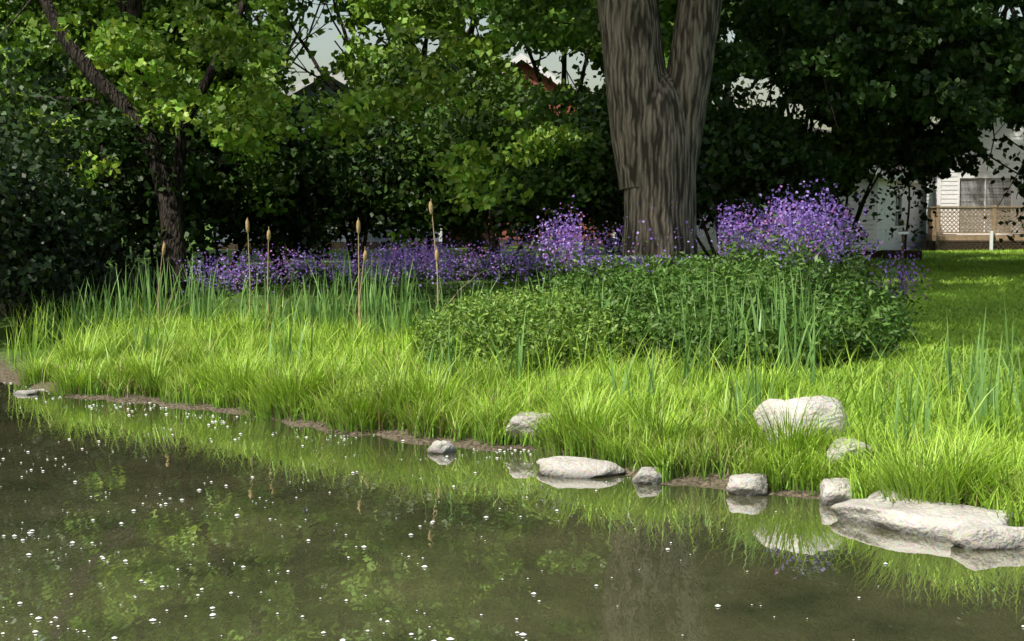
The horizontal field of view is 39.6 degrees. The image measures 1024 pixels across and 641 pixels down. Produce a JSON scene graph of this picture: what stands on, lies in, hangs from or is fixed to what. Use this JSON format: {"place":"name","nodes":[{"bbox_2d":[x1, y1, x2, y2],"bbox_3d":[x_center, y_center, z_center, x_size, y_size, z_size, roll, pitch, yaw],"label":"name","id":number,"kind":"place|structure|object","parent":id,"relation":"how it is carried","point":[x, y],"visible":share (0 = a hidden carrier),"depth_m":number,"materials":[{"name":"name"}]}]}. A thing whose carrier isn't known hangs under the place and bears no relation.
{"place":"outdoors","nodes":[
{"label":"outdoors","id":0,"kind":"place"},
{"bbox_2d":[162,201,508,331],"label":"cattail heads","id":1,"kind":"object","parent":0,"point":[358,226],"visible":0.84,"depth_m":15.70,"materials":[{"name":"brown plant"}]},
{"bbox_2d":[0,224,1022,526],"bbox_3d":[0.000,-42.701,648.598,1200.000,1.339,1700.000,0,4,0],"label":"ground","id":2,"kind":"structure","parent":0,"point":[6,374],"depth_m":22.17,"materials":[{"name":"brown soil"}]},
{"bbox_2d":[24,0,247,298],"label":"tree limbs","id":3,"kind":"object","parent":2,"relation":"on","point":[170,204],"visible":0.62,"depth_m":23.93,"materials":[{"name":"brown plant"}]},
{"bbox_2d":[116,0,163,287],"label":"tree","id":4,"kind":"object","parent":2,"relation":"on","point":[133,7],"visible":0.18,"depth_m":26.98,"materials":[{"name":"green plant"}]},
{"bbox_2d":[158,201,438,330],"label":"cattails","id":5,"kind":"object","parent":2,"relation":"on","point":[359,294],"visible":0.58,"depth_m":15.82,"materials":[{"name":"plant"}]},
{"bbox_2d":[244,0,377,74],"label":"tree","id":6,"kind":"object","parent":2,"relation":"on","point":[303,8],"depth_m":75.68,"materials":[{"name":"green plant"}]},
{"bbox_2d":[213,69,441,249],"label":"house","id":7,"kind":"structure","parent":2,"relation":"on","point":[339,81],"depth_m":56.17,"materials":[{"name":"grey"}]},
{"bbox_2d":[249,0,431,262],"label":"tree","id":8,"kind":"object","parent":2,"relation":"on","point":[319,31],"depth_m":37.61,"materials":[{"name":"green plant"}]},
{"bbox_2d":[286,0,484,56],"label":"tree","id":9,"kind":"object","parent":2,"relation":"on","point":[383,41],"depth_m":74.92,"materials":[{"name":"green plant"}]},
{"bbox_2d":[409,19,484,256],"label":"tree","id":10,"kind":"object","parent":2,"relation":"on","point":[471,31],"visible":0.03,"depth_m":43.70,"materials":[{"name":"green plant"}]},
{"bbox_2d":[0,0,1023,328],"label":"trees","id":11,"kind":"object","parent":2,"relation":"on","point":[250,116],"depth_m":25.46,"materials":[{"name":"green plant"}]},
{"bbox_2d":[1,249,1023,526],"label":"bank grass","id":12,"kind":"structure","parent":2,"relation":"on","point":[347,381],"depth_m":11.25,"materials":[{"name":"green plant"}]},
{"bbox_2d":[30,250,1023,451],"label":"bank reeds","id":13,"kind":"object","parent":2,"relation":"on","point":[372,307],"visible":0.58,"depth_m":12.84,"materials":[{"name":"green plant"}]},
{"bbox_2d":[503,412,552,443],"bbox_3d":[0.145,0.806,10.291,0.292,0.278,0.391,3,5,36],"label":"rock","id":14,"kind":"object","parent":2,"relation":"on","point":[516,423],"visible":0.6,"depth_m":10.17,"materials":[{"name":"grey stone"}]},
{"bbox_2d":[442,53,619,246],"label":"house","id":15,"kind":"structure","parent":2,"relation":"on","point":[524,67],"depth_m":61.03,"materials":[{"name":"red brick"}]},
{"bbox_2d":[172,178,930,300],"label":"purple flowers","id":16,"kind":"object","parent":2,"relation":"on","point":[789,230],"visible":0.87,"depth_m":17.00,"materials":[{"name":"purple plant"}]},
{"bbox_2d":[181,204,929,377],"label":"bed herbs","id":17,"kind":"object","parent":2,"relation":"on","point":[861,311],"visible":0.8,"depth_m":13.33,"materials":[{"name":"green plant"}]},
{"bbox_2d":[524,0,588,259],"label":"tree","id":18,"kind":"object","parent":2,"relation":"on","point":[563,74],"depth_m":39.96,"materials":[{"name":"plant"}]},
{"bbox_2d":[536,456,625,478],"bbox_3d":[0.416,0.977,9.116,0.593,0.175,0.374,2,4,24],"label":"rock","id":19,"kind":"object","parent":2,"relation":"on","point":[571,467],"visible":0.78,"depth_m":9.02,"materials":[{"name":"grey stone"}]},
{"bbox_2d":[597,0,722,273],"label":"tree","id":20,"kind":"object","parent":2,"relation":"on","point":[657,109],"visible":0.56,"depth_m":18.05,"materials":[{"name":"brown plant"}]},
{"bbox_2d":[717,39,739,254],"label":"tree","id":21,"kind":"object","parent":2,"relation":"on","point":[738,40],"visible":0.02,"depth_m":41.64,"materials":[{"name":"green plant"}]},
{"bbox_2d":[494,396,1023,526],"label":"rock grass","id":22,"kind":"structure","parent":2,"relation":"on","point":[666,472],"depth_m":8.61,"materials":[{"name":"green plant"}]},
{"bbox_2d":[758,5,812,258],"bbox_3d":[7.438,-6.885,35.614,5.150,11.053,9.254,3,5,40],"label":"tree","id":23,"kind":"object","parent":2,"relation":"on","point":[787,109],"depth_m":36.20,"materials":[{"name":"green plant"}]},
{"bbox_2d":[753,395,849,447],"bbox_3d":[1.849,0.717,9.057,0.611,0.462,0.407,0,4,0],"label":"rock","id":24,"kind":"object","parent":2,"relation":"on","point":[815,402],"visible":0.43,"depth_m":8.95,"materials":[{"name":"grey stone"}]},
{"bbox_2d":[696,126,934,250],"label":"shed","id":25,"kind":"structure","parent":2,"relation":"on","point":[876,230],"depth_m":48.66,"materials":[{"name":"white"}]},
{"bbox_2d":[819,477,858,504],"bbox_3d":[1.918,1.013,8.199,0.306,0.200,0.270,0,4,0],"label":"rock","id":26,"kind":"object","parent":2,"relation":"on","point":[833,491],"visible":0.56,"depth_m":8.09,"materials":[{"name":"grey stone"}]},
{"bbox_2d":[825,437,872,468],"bbox_3d":[2.045,0.843,8.665,0.371,0.236,0.251,-3,5,-36],"label":"rock","id":27,"kind":"object","parent":2,"relation":"on","point":[842,446],"visible":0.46,"depth_m":8.57,"materials":[{"name":"grey stone"}]},
{"bbox_2d":[843,250,921,260],"bbox_3d":[9.794,-1.722,37.971,2.200,0.295,1.000,1,4,15],"label":"raised bed","id":28,"kind":"object","parent":2,"relation":"on","point":[880,253],"visible":0.48,"depth_m":37.43,"materials":[{"name":"brown wood"}]},
{"bbox_2d":[868,490,900,499],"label":"rock","id":29,"kind":"object","parent":2,"relation":"on","point":[874,495],"visible":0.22,"depth_m":7.79,"materials":[{"name":"grey stone"}]},
{"bbox_2d":[897,231,908,288],"bbox_3d":[6.075,-0.854,22.128,0.180,1.085,0.044,-1,4,-11],"label":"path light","id":30,"kind":"object","parent":2,"relation":"on","point":[902,246],"visible":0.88,"depth_m":22.10,"materials":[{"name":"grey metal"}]},
{"bbox_2d":[883,98,940,249],"bbox_3d":[11.117,-4.595,39.876,2.789,5.885,1.623,2,4,22],"label":"sapling","id":31,"kind":"object","parent":2,"relation":"on","point":[905,239],"depth_m":39.86,"materials":[{"name":"green plant"}]},
{"bbox_2d":[829,498,1014,540],"bbox_3d":[2.192,1.095,7.508,0.479,0.233,1.060,-4,5,-42],"label":"rock","id":32,"kind":"object","parent":2,"relation":"on","point":[939,520],"visible":0.56,"depth_m":7.40,"materials":[{"name":"grey stone"}]},
{"bbox_2d":[926,117,1023,250],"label":"house","id":33,"kind":"structure","parent":2,"relation":"on","point":[957,189],"depth_m":51.54,"materials":[{"name":"white"}]},
{"bbox_2d":[926,205,1023,250],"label":"lattice fence","id":34,"kind":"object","parent":2,"relation":"on","point":[992,238],"depth_m":48.62,"materials":[{"name":"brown wood"}]},
{"bbox_2d":[951,522,1023,549],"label":"rock","id":35,"kind":"object","parent":2,"relation":"on","point":[976,536],"visible":0.86,"depth_m":7.00,"materials":[{"name":"grey stone"}]},
{"bbox_2d":[966,4,1018,26],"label":"tree","id":36,"kind":"object","parent":2,"relation":"on","point":[1004,13],"depth_m":64.68,"materials":[{"name":"green plant"}]},
{"bbox_2d":[1009,5,1023,34],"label":"tree","id":37,"kind":"object","parent":2,"relation":"on","point":[1012,10],"visible":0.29,"depth_m":43.87,"materials":[{"name":"green plant"}]},
{"bbox_2d":[0,381,1023,640],"bbox_3d":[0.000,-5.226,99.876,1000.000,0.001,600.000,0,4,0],"label":"pond water","id":38,"kind":"structure","parent":0,"point":[500,539],"depth_m":6.95,"materials":[{"name":"green liquid"}]},
{"bbox_2d":[13,389,38,394],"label":"rock","id":39,"kind":"object","parent":38,"relation":"in","point":[27,392],"visible":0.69,"depth_m":13.32,"materials":[{"name":"grey stone"}]},
{"bbox_2d":[427,440,455,453],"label":"rock","id":40,"kind":"object","parent":38,"relation":"in","point":[440,447],"visible":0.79,"depth_m":9.90,"materials":[{"name":"grey stone"}]},
{"bbox_2d":[0,382,1023,640],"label":"pond fluff","id":41,"kind":"object","parent":38,"relation":"on","point":[270,518],"visible":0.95,"depth_m":6.98,"materials":[{"name":"white"}]},
{"bbox_2d":[631,466,664,483],"bbox_3d":[0.845,0.977,8.826,0.219,0.136,0.198,-1,4,-19],"label":"rock","id":42,"kind":"object","parent":38,"relation":"in","point":[647,475],"visible":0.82,"depth_m":8.74,"materials":[{"name":"grey stone"}]},
{"bbox_2d":[726,473,767,495],"bbox_3d":[1.397,0.988,8.441,0.256,0.153,0.234,0,4,0],"label":"rock","id":43,"kind":"object","parent":38,"relation":"in","point":[748,484],"visible":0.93,"depth_m":8.36,"materials":[{"name":"grey stone"}]},
{"bbox_2d":[203,0,1021,223],"label":"sky","id":44,"kind":"structure","parent":0,"point":[324,44],"materials":[{"name":"white"}]}
]}

